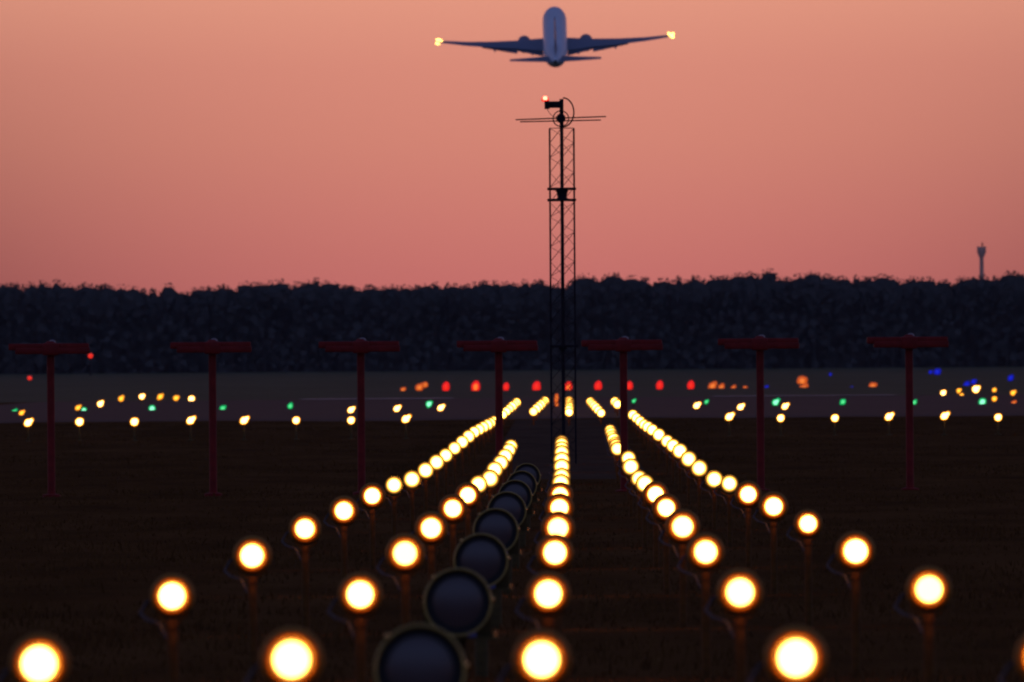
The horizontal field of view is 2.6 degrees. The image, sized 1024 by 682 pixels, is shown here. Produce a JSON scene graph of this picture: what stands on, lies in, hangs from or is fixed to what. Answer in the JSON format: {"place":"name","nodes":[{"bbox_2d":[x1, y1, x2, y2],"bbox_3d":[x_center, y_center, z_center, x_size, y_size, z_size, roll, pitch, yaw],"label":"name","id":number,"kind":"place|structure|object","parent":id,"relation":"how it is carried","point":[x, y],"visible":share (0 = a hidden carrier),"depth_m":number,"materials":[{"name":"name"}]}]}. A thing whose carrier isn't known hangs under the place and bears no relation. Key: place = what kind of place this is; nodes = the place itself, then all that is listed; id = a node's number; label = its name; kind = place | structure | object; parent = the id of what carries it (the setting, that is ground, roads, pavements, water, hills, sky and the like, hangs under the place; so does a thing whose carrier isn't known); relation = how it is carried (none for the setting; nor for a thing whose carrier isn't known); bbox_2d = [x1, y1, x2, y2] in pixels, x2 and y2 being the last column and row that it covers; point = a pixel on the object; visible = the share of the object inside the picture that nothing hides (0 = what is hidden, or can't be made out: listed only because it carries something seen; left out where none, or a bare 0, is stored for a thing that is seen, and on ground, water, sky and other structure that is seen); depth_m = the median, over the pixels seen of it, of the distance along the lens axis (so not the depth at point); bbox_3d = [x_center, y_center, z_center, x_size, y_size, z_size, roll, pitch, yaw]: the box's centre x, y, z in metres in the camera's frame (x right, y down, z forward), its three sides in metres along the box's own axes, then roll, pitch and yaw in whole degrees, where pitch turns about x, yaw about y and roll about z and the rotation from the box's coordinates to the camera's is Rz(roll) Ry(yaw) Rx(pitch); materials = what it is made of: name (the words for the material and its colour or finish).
{"place":"outdoors","nodes":[
{"label":"outdoors","id":0,"kind":"place"},
{"bbox_2d":[0,402,1023,681],"bbox_3d":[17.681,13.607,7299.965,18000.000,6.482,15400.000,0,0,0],"label":"ground","id":1,"kind":"structure","parent":0,"point":[890,562],"depth_m":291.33,"materials":[{"name":"brown plant"}]},
{"bbox_2d":[23,417,33,440],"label":"crossbar light","id":2,"kind":"object","parent":1,"relation":"on","point":[27,423],"visible":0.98,"depth_m":622.04,"materials":[{"name":"yellow glass"}]},
{"bbox_2d":[0,633,70,681],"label":"approach light","id":3,"kind":"object","parent":1,"relation":"on","point":[39,657],"visible":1,"depth_m":87.92,"materials":[{"name":"yellow glass"}]},
{"bbox_2d":[8,340,89,496],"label":"localiser aerial","id":4,"kind":"object","parent":1,"relation":"on","point":[49,349],"visible":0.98,"depth_m":391.95,"materials":[{"name":"red paint"}]},
{"bbox_2d":[75,417,83,440],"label":"crossbar light","id":5,"kind":"object","parent":1,"relation":"on","point":[79,422],"visible":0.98,"depth_m":622.04,"materials":[{"name":"yellow glass"}]},
{"bbox_2d":[130,417,138,440],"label":"crossbar light","id":6,"kind":"object","parent":1,"relation":"on","point":[134,421],"visible":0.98,"depth_m":622.03,"materials":[{"name":"yellow glass"}]},
{"bbox_2d":[139,573,194,681],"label":"approach light","id":7,"kind":"object","parent":1,"relation":"on","point":[172,595],"visible":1,"depth_m":117.98,"materials":[{"name":"yellow glass"}]},
{"bbox_2d":[186,415,196,440],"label":"crossbar light","id":8,"kind":"object","parent":1,"relation":"on","point":[190,420],"visible":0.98,"depth_m":622.03,"materials":[{"name":"yellow glass"}]},
{"bbox_2d":[170,338,251,495],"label":"localiser aerial","id":9,"kind":"object","parent":1,"relation":"on","point":[212,347],"visible":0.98,"depth_m":391.94,"materials":[{"name":"metal"}]},
{"bbox_2d":[239,415,249,440],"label":"crossbar light","id":10,"kind":"object","parent":1,"relation":"on","point":[244,420],"visible":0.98,"depth_m":622.02,"materials":[{"name":"yellow glass"}]},
{"bbox_2d":[223,536,271,680],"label":"approach light","id":11,"kind":"object","parent":1,"relation":"on","point":[252,555],"visible":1,"depth_m":148.01,"materials":[{"name":"yellow"}]},
{"bbox_2d":[245,626,324,681],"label":"approach light","id":12,"kind":"object","parent":1,"relation":"on","point":[291,654],"visible":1,"depth_m":87.95,"materials":[{"name":"yellow glass"}]},
{"bbox_2d":[292,416,299,439],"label":"crossbar light","id":13,"kind":"object","parent":1,"relation":"on","point":[295,420],"visible":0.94,"depth_m":622.02,"materials":[{"name":"yellow glass"}]},
{"bbox_2d":[281,512,320,631],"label":"approach light","id":14,"kind":"object","parent":1,"relation":"on","point":[304,531],"visible":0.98,"depth_m":178.01,"materials":[{"name":"yellow"}]},
{"bbox_2d":[323,496,358,581],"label":"approach light","id":15,"kind":"object","parent":1,"relation":"on","point":[343,512],"visible":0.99,"depth_m":207.99,"materials":[{"name":"yellow glass"}]},
{"bbox_2d":[327,572,382,681],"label":"approach light","id":16,"kind":"object","parent":1,"relation":"on","point":[360,594],"visible":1,"depth_m":117.98,"materials":[{"name":"yellow glass"}]},
{"bbox_2d":[319,338,399,494],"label":"localiser aerial","id":17,"kind":"object","parent":1,"relation":"on","point":[360,347],"visible":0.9,"depth_m":391.94,"materials":[{"name":"metal"}]},
{"bbox_2d":[356,482,385,569],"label":"approach light","id":18,"kind":"object","parent":1,"relation":"on","point":[372,496],"visible":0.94,"depth_m":238.00,"materials":[{"name":"yellow glass"}]},
{"bbox_2d":[383,476,402,537],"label":"approach light","id":19,"kind":"object","parent":1,"relation":"on","point":[393,484],"visible":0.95,"depth_m":268.00,"materials":[{"name":"yellow glass"}]},
{"bbox_2d":[376,533,424,627],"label":"approach light","id":20,"kind":"object","parent":1,"relation":"on","point":[405,555],"visible":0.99,"depth_m":147.98,"materials":[{"name":"yellow"}]},
{"bbox_2d":[401,414,411,438],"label":"crossbar light","id":21,"kind":"object","parent":1,"relation":"on","point":[405,419],"visible":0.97,"depth_m":622.01,"materials":[{"name":"yellow glass"}]},
{"bbox_2d":[402,470,420,531],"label":"approach light","id":22,"kind":"object","parent":1,"relation":"on","point":[411,478],"visible":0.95,"depth_m":297.93,"materials":[{"name":"yellow glass"}]},
{"bbox_2d":[374,624,468,681],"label":"flasher lamp","id":23,"kind":"object","parent":1,"relation":"on","point":[419,653],"visible":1,"depth_m":89.47,"materials":[{"name":"black glass"}]},
{"bbox_2d":[417,462,433,512],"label":"approach light","id":24,"kind":"object","parent":1,"relation":"on","point":[425,470],"visible":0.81,"depth_m":327.93,"materials":[{"name":"yellow glass"}]},
{"bbox_2d":[411,511,447,583],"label":"approach light","id":25,"kind":"object","parent":1,"relation":"on","point":[431,527],"visible":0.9,"depth_m":177.97,"materials":[{"name":"yellow"}]},
{"bbox_2d":[428,454,444,505],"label":"approach light","id":26,"kind":"object","parent":1,"relation":"on","point":[437,461],"visible":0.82,"depth_m":357.92,"materials":[{"name":"yellow glass"}]},
{"bbox_2d":[439,448,452,493],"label":"approach light","id":27,"kind":"object","parent":1,"relation":"on","point":[446,454],"visible":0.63,"depth_m":387.93,"materials":[{"name":"yellow glass"}]},
{"bbox_2d":[437,494,466,568],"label":"approach light","id":28,"kind":"object","parent":1,"relation":"on","point":[452,509],"visible":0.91,"depth_m":207.97,"materials":[{"name":"yellow glass"}]},
{"bbox_2d":[448,441,461,484],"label":"approach light","id":29,"kind":"object","parent":1,"relation":"on","point":[455,447],"visible":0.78,"depth_m":417.92,"materials":[{"name":"yellow"}]},
{"bbox_2d":[423,568,497,681],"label":"flasher lamp","id":30,"kind":"object","parent":1,"relation":"on","point":[457,603],"visible":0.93,"depth_m":119.48,"materials":[{"name":"black glass"}]},
{"bbox_2d":[455,435,468,474],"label":"approach light","id":31,"kind":"object","parent":1,"relation":"on","point":[463,440],"visible":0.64,"depth_m":447.92,"materials":[{"name":"yellow"}]},
{"bbox_2d":[455,482,480,537],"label":"approach light","id":32,"kind":"object","parent":1,"relation":"on","point":[469,493],"visible":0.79,"depth_m":237.97,"materials":[{"name":"yellow glass"}]},
{"bbox_2d":[462,430,475,466],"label":"approach light","id":33,"kind":"object","parent":1,"relation":"on","point":[470,435],"visible":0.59,"depth_m":477.91,"materials":[{"name":"yellow"}]},
{"bbox_2d":[469,426,480,459],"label":"approach light","id":34,"kind":"object","parent":1,"relation":"on","point":[476,430],"visible":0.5,"depth_m":507.92,"materials":[{"name":"yellow"}]},
{"bbox_2d":[470,475,487,517],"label":"approach light","id":35,"kind":"object","parent":1,"relation":"on","point":[480,482],"visible":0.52,"depth_m":267.92,"materials":[{"name":"yellow glass"}]},
{"bbox_2d":[475,423,484,453],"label":"approach light","id":36,"kind":"object","parent":1,"relation":"on","point":[481,427],"visible":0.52,"depth_m":537.92,"materials":[{"name":"yellow glass"}]},
{"bbox_2d":[453,533,512,676],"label":"flasher lamp","id":37,"kind":"object","parent":1,"relation":"on","point":[485,557],"visible":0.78,"depth_m":149.48,"materials":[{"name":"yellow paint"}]},
{"bbox_2d":[481,469,498,503],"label":"approach light","id":38,"kind":"object","parent":1,"relation":"on","point":[491,476],"visible":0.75,"depth_m":297.91,"materials":[{"name":"yellow glass"}]},
{"bbox_2d":[486,461,502,495],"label":"approach light","id":39,"kind":"object","parent":1,"relation":"on","point":[497,466],"visible":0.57,"depth_m":327.91,"materials":[{"name":"yellow glass"}]},
{"bbox_2d":[473,508,521,628],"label":"flasher lamp","id":40,"kind":"object","parent":1,"relation":"on","point":[501,525],"visible":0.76,"depth_m":179.48,"materials":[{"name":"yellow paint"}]},
{"bbox_2d":[457,337,537,491],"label":"localiser aerial","id":41,"kind":"object","parent":1,"relation":"on","point":[498,346],"visible":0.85,"depth_m":391.87,"materials":[{"name":"metal"}]},
{"bbox_2d":[493,454,508,488],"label":"approach light","id":42,"kind":"object","parent":1,"relation":"on","point":[503,460],"visible":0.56,"depth_m":357.91,"materials":[{"name":"yellow glass"}]},
{"bbox_2d":[498,448,512,482],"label":"approach light","id":43,"kind":"object","parent":1,"relation":"on","point":[507,453],"visible":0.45,"depth_m":387.91,"materials":[{"name":"yellow glass"}]},
{"bbox_2d":[487,491,529,593],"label":"flasher lamp","id":44,"kind":"object","parent":1,"relation":"on","point":[513,504],"visible":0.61,"depth_m":209.48,"materials":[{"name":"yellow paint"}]},
{"bbox_2d":[503,443,515,477],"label":"approach light","id":45,"kind":"object","parent":1,"relation":"on","point":[511,447],"visible":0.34,"depth_m":417.91,"materials":[{"name":"yellow"}]},
{"bbox_2d":[0,268,1023,373],"bbox_3d":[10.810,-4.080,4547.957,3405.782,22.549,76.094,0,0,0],"label":"forest","id":46,"kind":"object","parent":1,"relation":"on","point":[829,322],"visible":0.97,"depth_m":4517.77,"materials":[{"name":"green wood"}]},
{"bbox_2d":[498,480,534,567],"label":"flasher lamp","id":47,"kind":"object","parent":1,"relation":"on","point":[522,489],"visible":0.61,"depth_m":239.48,"materials":[{"name":"black metal"}]},
{"bbox_2d":[507,470,538,547],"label":"flasher lamp","id":48,"kind":"object","parent":1,"relation":"on","point":[528,478],"visible":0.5,"depth_m":269.49,"materials":[{"name":"black paint"}]},
{"bbox_2d":[514,463,542,528],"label":"flasher lamp","id":49,"kind":"object","parent":1,"relation":"on","point":[533,470],"visible":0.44,"depth_m":299.49,"materials":[{"name":"black paint"}]},
{"bbox_2d":[527,407,537,424],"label":"approach light","id":50,"kind":"object","parent":1,"relation":"on","point":[533,412],"visible":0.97,"depth_m":699.90,"materials":[{"name":"yellow glass"}]},
{"bbox_2d":[497,629,571,681],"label":"approach light","id":51,"kind":"object","parent":1,"relation":"on","point":[541,655],"visible":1,"depth_m":87.95,"materials":[{"name":"yellow glass"}]},
{"bbox_2d":[515,571,570,630],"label":"approach light","id":52,"kind":"object","parent":1,"relation":"on","point":[548,593],"visible":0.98,"depth_m":117.96,"materials":[{"name":"yellow"}]},
{"bbox_2d":[527,533,573,634],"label":"approach light","id":53,"kind":"object","parent":1,"relation":"on","point":[554,552],"visible":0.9,"depth_m":147.96,"materials":[{"name":"yellow"}]},
{"bbox_2d":[534,511,574,628],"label":"approach light","id":54,"kind":"object","parent":1,"relation":"on","point":[559,522],"visible":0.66,"depth_m":177.95,"materials":[{"name":"yellow"}]},
{"bbox_2d":[539,493,573,575],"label":"approach light","id":55,"kind":"object","parent":1,"relation":"on","point":[563,502],"visible":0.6,"depth_m":207.95,"materials":[{"name":"yellow glass"}]},
{"bbox_2d":[542,482,572,506],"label":"approach light","id":56,"kind":"object","parent":1,"relation":"on","point":[561,487],"visible":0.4,"depth_m":237.96,"materials":[{"name":"yellow glass"}]},
{"bbox_2d":[545,473,569,492],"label":"approach light","id":57,"kind":"object","parent":1,"relation":"on","point":[560,477],"visible":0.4,"depth_m":267.91,"materials":[{"name":"yellow glass"}]},
{"bbox_2d":[547,467,570,484],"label":"approach light","id":58,"kind":"object","parent":1,"relation":"on","point":[563,470],"visible":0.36,"depth_m":297.91,"materials":[{"name":"yellow glass"}]},
{"bbox_2d":[549,458,569,476],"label":"approach light","id":59,"kind":"object","parent":1,"relation":"on","point":[561,462],"visible":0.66,"depth_m":327.91,"materials":[{"name":"yellow glass"}]},
{"bbox_2d":[550,451,569,467],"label":"approach light","id":60,"kind":"object","parent":1,"relation":"on","point":[561,454],"visible":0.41,"depth_m":357.91,"materials":[{"name":"yellow"}]},
{"bbox_2d":[551,444,569,459],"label":"approach light","id":61,"kind":"object","parent":1,"relation":"on","point":[561,447],"visible":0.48,"depth_m":387.91,"materials":[{"name":"yellow"}]},
{"bbox_2d":[595,408,605,424],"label":"approach light","id":62,"kind":"object","parent":1,"relation":"on","point":[601,413],"visible":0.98,"depth_m":699.90,"materials":[{"name":"yellow glass"}]},
{"bbox_2d":[607,441,619,483],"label":"approach light","id":63,"kind":"object","parent":1,"relation":"on","point":[615,448],"visible":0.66,"depth_m":417.91,"materials":[{"name":"yellow"}]},
{"bbox_2d":[581,336,662,491],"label":"localiser aerial","id":64,"kind":"object","parent":1,"relation":"on","point":[623,345],"visible":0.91,"depth_m":391.93,"materials":[{"name":"metal"}]},
{"bbox_2d":[616,450,635,504],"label":"approach light","id":65,"kind":"object","parent":1,"relation":"on","point":[627,454],"visible":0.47,"depth_m":357.91,"materials":[{"name":"yellow glass"}]},
{"bbox_2d":[618,458,639,516],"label":"approach light","id":66,"kind":"object","parent":1,"relation":"on","point":[630,466],"visible":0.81,"depth_m":327.91,"materials":[{"name":"yellow glass"}]},
{"bbox_2d":[625,470,645,529],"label":"approach light","id":67,"kind":"object","parent":1,"relation":"on","point":[635,475],"visible":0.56,"depth_m":298.00,"materials":[{"name":"yellow glass"}]},
{"bbox_2d":[629,474,653,547],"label":"approach light","id":68,"kind":"object","parent":1,"relation":"on","point":[642,481],"visible":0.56,"depth_m":268.00,"materials":[{"name":"yellow glass"}]},
{"bbox_2d":[640,421,652,451],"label":"approach light","id":69,"kind":"object","parent":1,"relation":"on","point":[645,424],"visible":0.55,"depth_m":537.91,"materials":[{"name":"yellow glass"}]},
{"bbox_2d":[644,424,657,459],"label":"approach light","id":70,"kind":"object","parent":1,"relation":"on","point":[650,428],"visible":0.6,"depth_m":507.91,"materials":[{"name":"yellow"}]},
{"bbox_2d":[638,481,668,567],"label":"approach light","id":71,"kind":"object","parent":1,"relation":"on","point":[652,491],"visible":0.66,"depth_m":238.00,"materials":[{"name":"orange"}]},
{"bbox_2d":[650,428,664,465],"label":"approach light","id":72,"kind":"object","parent":1,"relation":"on","point":[658,434],"visible":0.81,"depth_m":477.90,"materials":[{"name":"yellow"}]},
{"bbox_2d":[645,493,680,594],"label":"approach light","id":73,"kind":"object","parent":1,"relation":"on","point":[665,506],"visible":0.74,"depth_m":208.00,"materials":[{"name":"orange"}]},
{"bbox_2d":[658,434,673,472],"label":"approach light","id":74,"kind":"object","parent":1,"relation":"on","point":[665,438],"visible":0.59,"depth_m":447.92,"materials":[{"name":"yellow"}]},
{"bbox_2d":[663,439,678,482],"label":"approach light","id":75,"kind":"object","parent":1,"relation":"on","point":[670,443],"visible":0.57,"depth_m":417.92,"materials":[{"name":"yellow"}]},
{"bbox_2d":[669,443,687,492],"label":"approach light","id":76,"kind":"object","parent":1,"relation":"on","point":[678,449],"visible":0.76,"depth_m":387.91,"materials":[{"name":"yellow glass"}]},
{"bbox_2d":[659,509,699,627],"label":"approach light","id":77,"kind":"object","parent":1,"relation":"on","point":[682,528],"visible":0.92,"depth_m":177.99,"materials":[{"name":"orange"}]},
{"bbox_2d":[677,450,696,504],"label":"approach light","id":78,"kind":"object","parent":1,"relation":"on","point":[687,458],"visible":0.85,"depth_m":357.91,"materials":[{"name":"yellow glass"}]},
{"bbox_2d":[686,459,707,515],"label":"approach light","id":79,"kind":"object","parent":1,"relation":"on","point":[698,468],"visible":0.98,"depth_m":327.92,"materials":[{"name":"yellow glass"}]},
{"bbox_2d":[677,533,724,678],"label":"approach light","id":80,"kind":"object","parent":1,"relation":"on","point":[705,552],"visible":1,"depth_m":148.00,"materials":[{"name":"orange"}]},
{"bbox_2d":[700,470,722,529],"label":"approach light","id":81,"kind":"object","parent":1,"relation":"on","point":[713,478],"visible":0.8,"depth_m":297.92,"materials":[{"name":"yellow glass"}]},
{"bbox_2d":[713,475,738,546],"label":"approach light","id":82,"kind":"object","parent":1,"relation":"on","point":[729,483],"visible":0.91,"depth_m":268.00,"materials":[{"name":"yellow glass"}]},
{"bbox_2d":[725,412,734,435],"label":"crossbar light","id":83,"kind":"object","parent":1,"relation":"on","point":[729,417],"visible":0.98,"depth_m":621.99,"materials":[{"name":"yellow glass"}]},
{"bbox_2d":[704,568,763,681],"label":"approach light","id":84,"kind":"object","parent":1,"relation":"on","point":[739,591],"visible":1,"depth_m":117.98,"materials":[{"name":"yellow glass"}]},
{"bbox_2d":[730,481,761,566],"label":"approach light","id":85,"kind":"object","parent":1,"relation":"on","point":[748,495],"visible":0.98,"depth_m":237.98,"materials":[{"name":"yellow"}]},
{"bbox_2d":[718,335,798,490],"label":"localiser aerial","id":86,"kind":"object","parent":1,"relation":"on","point":[759,344],"visible":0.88,"depth_m":391.92,"materials":[{"name":"metal"}]},
{"bbox_2d":[753,491,787,593],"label":"approach light","id":87,"kind":"object","parent":1,"relation":"on","point":[773,508],"visible":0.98,"depth_m":207.99,"materials":[{"name":"yellow glass"}]},
{"bbox_2d":[748,625,827,681],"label":"approach light","id":88,"kind":"object","parent":1,"relation":"on","point":[795,653],"visible":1,"depth_m":87.95,"materials":[{"name":"yellow glass"}]},
{"bbox_2d":[786,509,821,626],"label":"approach light","id":89,"kind":"object","parent":1,"relation":"on","point":[807,523],"visible":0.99,"depth_m":178.00,"materials":[{"name":"yellow"}]},
{"bbox_2d":[826,531,875,678],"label":"approach light","id":90,"kind":"object","parent":1,"relation":"on","point":[855,551],"visible":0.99,"depth_m":148.00,"materials":[{"name":"yellow"}]},
{"bbox_2d":[884,412,894,434],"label":"crossbar light","id":91,"kind":"object","parent":1,"relation":"on","point":[888,417],"visible":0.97,"depth_m":621.98,"materials":[{"name":"yellow glass"}]},
{"bbox_2d":[867,333,948,489],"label":"localiser aerial","id":92,"kind":"object","parent":1,"relation":"on","point":[909,342],"visible":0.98,"depth_m":391.92,"materials":[{"name":"metal"}]},
{"bbox_2d":[894,566,951,681],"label":"approach light","id":93,"kind":"object","parent":1,"relation":"on","point":[928,589],"visible":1,"depth_m":117.98,"materials":[{"name":"yellow glass"}]},
{"bbox_2d":[940,411,950,434],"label":"crossbar light","id":94,"kind":"object","parent":1,"relation":"on","point":[944,416],"visible":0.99,"depth_m":621.98,"materials":[{"name":"yellow glass"}]},
{"bbox_2d":[977,242,985,278],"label":"telecom tower","id":95,"kind":"structure","parent":1,"relation":"on","point":[981,251],"depth_m":5599.28,"materials":[{"name":"concrete"}]},
{"bbox_2d":[998,634,1023,681],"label":"approach light","id":96,"kind":"object","parent":1,"relation":"on","point":[1018,662],"visible":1,"depth_m":87.99,"materials":[{"name":"orange"}]},
{"bbox_2d":[0,367,1023,402],"bbox_3d":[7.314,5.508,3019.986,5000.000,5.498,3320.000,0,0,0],"label":"airfield grass","id":97,"kind":"structure","parent":0,"point":[16,388],"depth_m":3470.77,"materials":[{"name":"green plant"}]},
{"bbox_2d":[0,387,1023,422],"bbox_3d":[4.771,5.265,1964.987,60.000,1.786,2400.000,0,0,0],"label":"runway","id":98,"kind":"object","parent":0,"point":[652,406],"visible":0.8,"depth_m":960.72,"materials":[{"name":"grey asphalt"}]},
{"bbox_2d":[0,0,1023,295],"label":"sky","id":99,"kind":"structure","parent":0,"point":[147,144],"materials":[{"name":"pink"}]},
{"bbox_2d":[436,7,673,66],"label":"airliner","id":100,"kind":"object","parent":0,"point":[554,45],"visible":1,"depth_m":3458.56,"materials":[{"name":"metal"}]},
{"bbox_2d":[481,419,646,478],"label":"service path","id":101,"kind":"structure","parent":0,"point":[595,460],"depth_m":558.74,"materials":[{"name":"grey asphalt"}]},
{"bbox_2d":[516,96,605,463],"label":"lattice mast","id":102,"kind":"object","parent":101,"relation":"on","point":[562,190],"visible":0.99,"depth_m":481.88,"materials":[{"name":"metal"}]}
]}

